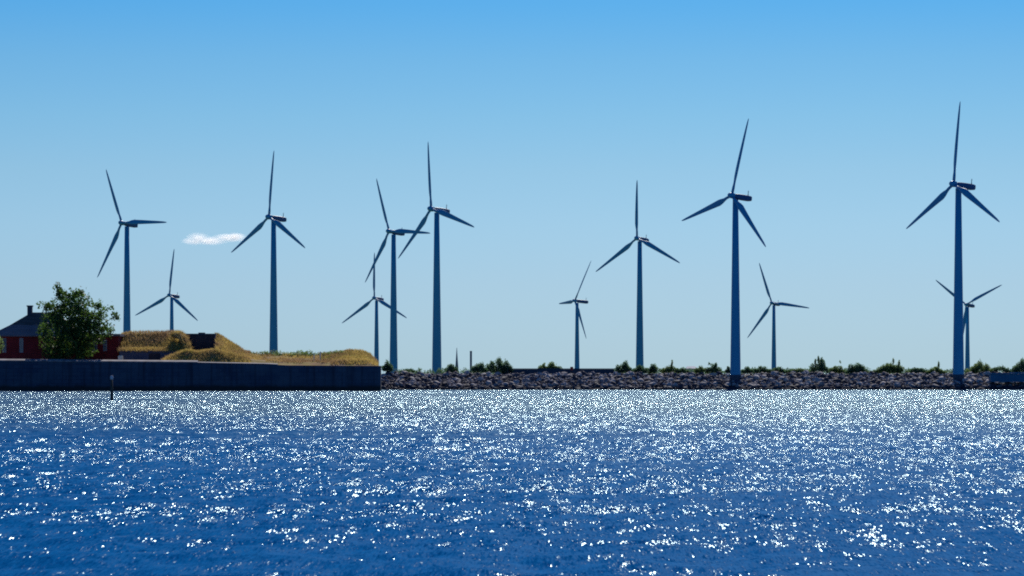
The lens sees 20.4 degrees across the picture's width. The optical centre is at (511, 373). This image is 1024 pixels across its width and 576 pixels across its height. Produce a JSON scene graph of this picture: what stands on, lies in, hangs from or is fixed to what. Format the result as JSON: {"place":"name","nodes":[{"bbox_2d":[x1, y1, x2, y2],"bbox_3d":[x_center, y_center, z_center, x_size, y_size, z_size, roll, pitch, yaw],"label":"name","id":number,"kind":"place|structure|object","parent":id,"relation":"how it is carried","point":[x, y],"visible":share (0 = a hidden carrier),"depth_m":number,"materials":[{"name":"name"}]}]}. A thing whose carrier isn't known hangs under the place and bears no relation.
{"place":"outdoors","nodes":[
{"label":"outdoors","id":0,"kind":"place"},
{"bbox_2d":[120,329,378,365],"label":"fort ground","id":1,"kind":"structure","parent":0,"point":[289,363],"depth_m":652.39,"materials":[{"name":"plant"}]},
{"bbox_2d":[0,337,4,352],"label":"round bush","id":2,"kind":"object","parent":1,"relation":"on","point":[1,345],"visible":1,"depth_m":654.74,"materials":[{"name":"green plant"}]},
{"bbox_2d":[0,305,124,359],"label":"red house","id":3,"kind":"structure","parent":1,"relation":"on","point":[20,339],"depth_m":664.00,"materials":[{"name":"wood"}]},
{"bbox_2d":[2,338,5,352],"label":"window","id":4,"kind":"structure","parent":3,"relation":"in","point":[4,339],"depth_m":663.98,"materials":[{"name":"glass"}]},
{"bbox_2d":[19,338,22,352],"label":"window","id":5,"kind":"structure","parent":3,"relation":"in","point":[20,339],"depth_m":663.98,"materials":[{"name":"glass"}]},
{"bbox_2d":[103,340,106,350],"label":"window","id":6,"kind":"structure","parent":3,"relation":"in","point":[104,344],"depth_m":664.30,"materials":[{"name":"glass"}]},
{"bbox_2d":[36,281,120,358],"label":"broadleaf tree","id":7,"kind":"object","parent":1,"relation":"on","point":[74,335],"visible":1,"depth_m":655.13,"materials":[{"name":"green plant"}]},
{"bbox_2d":[117,346,182,359],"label":"bunker","id":8,"kind":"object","parent":1,"relation":"on","point":[143,353],"visible":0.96,"depth_m":660.00,"materials":[{"name":"concrete"}]},
{"bbox_2d":[149,353,159,359],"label":"doorway","id":9,"kind":"structure","parent":8,"relation":"in","point":[152,356],"depth_m":659.94,"materials":[{"name":"brick"}]},
{"bbox_2d":[171,332,188,347],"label":"fort shoulder","id":10,"kind":"object","parent":1,"relation":"on","point":[174,335],"visible":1,"depth_m":664.04},
{"bbox_2d":[169,330,191,348],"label":"shoulder grass","id":11,"kind":"structure","parent":10,"relation":"on","point":[187,343],"depth_m":660.72,"materials":[{"name":"beige plant"}]},
{"bbox_2d":[180,333,216,349],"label":"casemate","id":12,"kind":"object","parent":1,"relation":"on","point":[199,341],"visible":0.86,"depth_m":665.00,"materials":[{"name":"concrete"}]},
{"bbox_2d":[178,332,372,360],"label":"green grass","id":13,"kind":"structure","parent":1,"relation":"on","point":[243,352],"depth_m":662.02,"materials":[{"name":"green plant"}]},
{"bbox_2d":[249,350,368,356],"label":"scrub","id":14,"kind":"object","parent":1,"relation":"on","point":[296,353],"visible":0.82,"depth_m":666.38,"materials":[{"name":"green plant"}]},
{"bbox_2d":[0,389,1023,575],"bbox_3d":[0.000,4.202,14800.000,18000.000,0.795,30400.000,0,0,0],"label":"water","id":15,"kind":"structure","parent":0,"point":[671,482],"depth_m":103.39,"materials":[{"name":"blue liquid"}]},
{"bbox_2d":[110,375,112,400],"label":"channel post","id":16,"kind":"object","parent":15,"relation":"in","point":[111,395],"visible":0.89,"depth_m":411.85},
{"bbox_2d":[0,359,380,390],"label":"sea wall","id":17,"kind":"structure","parent":15,"relation":"in","point":[87,375],"depth_m":646.16,"materials":[{"name":"stone"}]},
{"bbox_2d":[0,0,1023,373],"label":"sky","id":18,"kind":"structure","parent":0,"point":[540,121],"materials":[{"name":"blue"}]},
{"bbox_2d":[382,374,1020,389],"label":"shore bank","id":19,"kind":"structure","parent":0,"point":[736,381],"depth_m":694.61,"materials":[{"name":"grey stone"}]},
{"bbox_2d":[381,360,393,371],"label":"bush","id":20,"kind":"object","parent":19,"relation":"on","point":[387,366],"visible":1,"depth_m":704.90,"materials":[{"name":"green plant"}]},
{"bbox_2d":[444,364,458,372],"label":"bush","id":21,"kind":"object","parent":19,"relation":"on","point":[451,368],"visible":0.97,"depth_m":711.26,"materials":[{"name":"green plant"}]},
{"bbox_2d":[470,362,488,372],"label":"bush","id":22,"kind":"object","parent":19,"relation":"on","point":[477,368],"visible":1,"depth_m":711.58,"materials":[{"name":"green plant"}]},
{"bbox_2d":[614,360,632,372],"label":"bush","id":23,"kind":"object","parent":19,"relation":"on","point":[625,366],"visible":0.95,"depth_m":714.38,"materials":[{"name":"green plant"}]},
{"bbox_2d":[632,365,648,373],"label":"bush","id":24,"kind":"object","parent":19,"relation":"on","point":[638,368],"visible":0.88,"depth_m":717.92,"materials":[{"name":"green plant"}]},
{"bbox_2d":[675,367,688,373],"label":"bush","id":25,"kind":"object","parent":19,"relation":"on","point":[681,370],"visible":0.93,"depth_m":719.67,"materials":[{"name":"green plant"}]},
{"bbox_2d":[693,365,707,373],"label":"bush","id":26,"kind":"object","parent":19,"relation":"on","point":[699,369],"visible":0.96,"depth_m":719.40,"materials":[{"name":"green plant"}]},
{"bbox_2d":[381,371,1023,389],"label":"breakwater rubble","id":27,"kind":"object","parent":19,"relation":"on","point":[709,384],"visible":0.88,"depth_m":695.89,"materials":[{"name":"grey stone"}]},
{"bbox_2d":[987,372,1023,381],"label":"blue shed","id":28,"kind":"structure","parent":27,"relation":"on","point":[1008,377],"depth_m":692.00,"materials":[{"name":"metal"}]},
{"bbox_2d":[682,118,765,379],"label":"wind turbine","id":29,"kind":"object","parent":19,"relation":"on","point":[735,366],"visible":0.97,"depth_m":700.14,"materials":[{"name":"paint"}]},
{"bbox_2d":[809,356,829,372],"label":"bush","id":30,"kind":"object","parent":19,"relation":"on","point":[820,366],"visible":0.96,"depth_m":713.55,"materials":[{"name":"green plant"}]},
{"bbox_2d":[844,362,868,374],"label":"bush","id":31,"kind":"object","parent":19,"relation":"on","point":[857,367],"visible":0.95,"depth_m":715.25,"materials":[{"name":"green plant"}]},
{"bbox_2d":[873,358,908,373],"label":"bush","id":32,"kind":"object","parent":19,"relation":"on","point":[890,368],"visible":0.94,"depth_m":715.85,"materials":[{"name":"green plant"}]},
{"bbox_2d":[908,367,926,373],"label":"bush","id":33,"kind":"object","parent":19,"relation":"on","point":[918,370],"visible":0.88,"depth_m":718.02,"materials":[{"name":"green plant"}]},
{"bbox_2d":[925,362,946,373],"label":"bush","id":34,"kind":"object","parent":19,"relation":"on","point":[936,369],"visible":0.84,"depth_m":717.63,"materials":[{"name":"green plant"}]},
{"bbox_2d":[932,384,939,388],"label":"boulder","id":35,"kind":"object","parent":19,"relation":"on","point":[934,386],"visible":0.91,"depth_m":690.33,"materials":[{"name":"grey stone"}]},
{"bbox_2d":[906,103,999,379],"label":"wind turbine","id":36,"kind":"object","parent":19,"relation":"on","point":[958,337],"visible":0.96,"depth_m":700.17,"materials":[{"name":"paint"}]},
{"bbox_2d":[966,359,992,373],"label":"bush","id":37,"kind":"object","parent":19,"relation":"on","point":[977,366],"visible":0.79,"depth_m":713.42,"materials":[{"name":"green plant"}]},
{"bbox_2d":[992,365,1011,372],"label":"bush","id":38,"kind":"object","parent":19,"relation":"on","point":[1003,368],"visible":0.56,"depth_m":715.15,"materials":[{"name":"green plant"}]},
{"bbox_2d":[1011,357,1023,371],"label":"bush","id":39,"kind":"object","parent":19,"relation":"on","point":[1019,366],"visible":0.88,"depth_m":711.52,"materials":[{"name":"green plant"}]},
{"label":"land","id":40,"kind":"structure","parent":0,"visible":0},
{"bbox_2d":[97,170,166,332],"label":"wind turbine","id":41,"kind":"object","parent":40,"relation":"on","point":[126,311],"visible":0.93,"depth_m":986.02,"materials":[{"name":"paint"}]},
{"bbox_2d":[135,251,197,330],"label":"wind turbine","id":42,"kind":"object","parent":40,"relation":"on","point":[172,298],"visible":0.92,"depth_m":1343.23,"materials":[{"name":"paint"}]},
{"bbox_2d":[231,152,304,353],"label":"wind turbine","id":43,"kind":"object","parent":40,"relation":"on","point":[275,222],"visible":0.94,"depth_m":930.35,"materials":[{"name":"paint"}]},
{"bbox_2d":[342,253,406,364],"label":"wind turbine","id":44,"kind":"object","parent":40,"relation":"on","point":[376,337],"visible":0.87,"depth_m":1365.19,"materials":[{"name":"paint"}]},
{"bbox_2d":[365,178,429,372],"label":"wind turbine","id":45,"kind":"object","parent":40,"relation":"on","point":[393,326],"visible":0.91,"depth_m":1023.88,"materials":[{"name":"paint"}]},
{"bbox_2d":[398,143,473,373],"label":"wind turbine","id":46,"kind":"object","parent":40,"relation":"on","point":[436,347],"visible":0.94,"depth_m":881.97,"materials":[{"name":"paint"}]},
{"bbox_2d":[455,349,457,367],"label":"mast","id":47,"kind":"object","parent":40,"relation":"on","point":[456,364],"visible":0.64,"depth_m":729.81,"materials":[{"name":"metal"}]},
{"bbox_2d":[470,351,471,372],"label":"square post","id":48,"kind":"object","parent":40,"relation":"on","point":[470,360],"visible":0.67,"depth_m":721.73,"materials":[{"name":"metal"}]},
{"bbox_2d":[485,357,513,373],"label":"bush","id":49,"kind":"object","parent":40,"relation":"on","point":[491,366],"visible":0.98,"depth_m":715.26,"materials":[{"name":"green plant"}]},
{"bbox_2d":[538,361,561,367],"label":"bush","id":50,"kind":"object","parent":40,"relation":"on","point":[551,365],"visible":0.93,"depth_m":719.44,"materials":[{"name":"green plant"}]},
{"bbox_2d":[501,368,614,374],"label":"wall","id":51,"kind":"structure","parent":40,"relation":"on","point":[528,371],"depth_m":716.00,"materials":[{"name":"concrete"}]},
{"bbox_2d":[559,262,590,367],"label":"wind turbine","id":52,"kind":"object","parent":40,"relation":"on","point":[577,313],"visible":0.95,"depth_m":1377.90,"materials":[{"name":"paint"}]},
{"bbox_2d":[596,182,679,366],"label":"wind turbine","id":53,"kind":"object","parent":40,"relation":"on","point":[639,337],"visible":0.98,"depth_m":1059.05,"materials":[{"name":"paint"}]},
{"bbox_2d":[647,363,661,373],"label":"bush","id":54,"kind":"object","parent":40,"relation":"on","point":[653,368],"visible":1,"depth_m":720.07,"materials":[{"name":"green plant"}]},
{"bbox_2d":[661,360,677,372],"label":"bush","id":55,"kind":"object","parent":40,"relation":"on","point":[669,369],"visible":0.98,"depth_m":719.42,"materials":[{"name":"green plant"}]},
{"bbox_2d":[686,366,695,370],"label":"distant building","id":56,"kind":"structure","parent":40,"relation":"on","point":[690,367],"depth_m":1905.04,"materials":[{"name":"white"}]},
{"bbox_2d":[393,367,1019,374],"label":"undergrowth","id":57,"kind":"object","parent":40,"relation":"on","point":[463,371],"visible":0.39,"depth_m":723.70,"materials":[{"name":"green plant"}]},
{"bbox_2d":[704,362,721,373],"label":"bush","id":58,"kind":"object","parent":40,"relation":"on","point":[713,368],"visible":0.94,"depth_m":720.15,"materials":[{"name":"green plant"}]},
{"bbox_2d":[741,366,754,373],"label":"bush","id":59,"kind":"object","parent":40,"relation":"on","point":[747,370],"visible":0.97,"depth_m":715.92,"materials":[{"name":"green plant"}]},
{"bbox_2d":[752,366,771,373],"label":"bush","id":60,"kind":"object","parent":40,"relation":"on","point":[760,369],"visible":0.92,"depth_m":721.99,"materials":[{"name":"green plant"}]},
{"bbox_2d":[770,366,784,373],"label":"bush","id":61,"kind":"object","parent":40,"relation":"on","point":[780,370],"visible":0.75,"depth_m":721.56,"materials":[{"name":"green plant"}]},
{"bbox_2d":[747,263,808,368],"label":"wind turbine","id":62,"kind":"object","parent":40,"relation":"on","point":[773,304],"visible":0.94,"depth_m":1418.06,"materials":[{"name":"paint"}]},
{"bbox_2d":[785,368,810,373],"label":"bush","id":63,"kind":"object","parent":40,"relation":"on","point":[802,369],"visible":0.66,"depth_m":721.16,"materials":[{"name":"green plant"}]},
{"bbox_2d":[829,360,845,373],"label":"bush","id":64,"kind":"object","parent":40,"relation":"on","point":[835,369],"visible":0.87,"depth_m":717.68,"materials":[{"name":"green plant"}]},
{"bbox_2d":[936,280,1000,369],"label":"wind turbine","id":65,"kind":"object","parent":40,"relation":"on","point":[967,342],"visible":0.82,"depth_m":1399.26,"materials":[{"name":"paint"}]}
]}

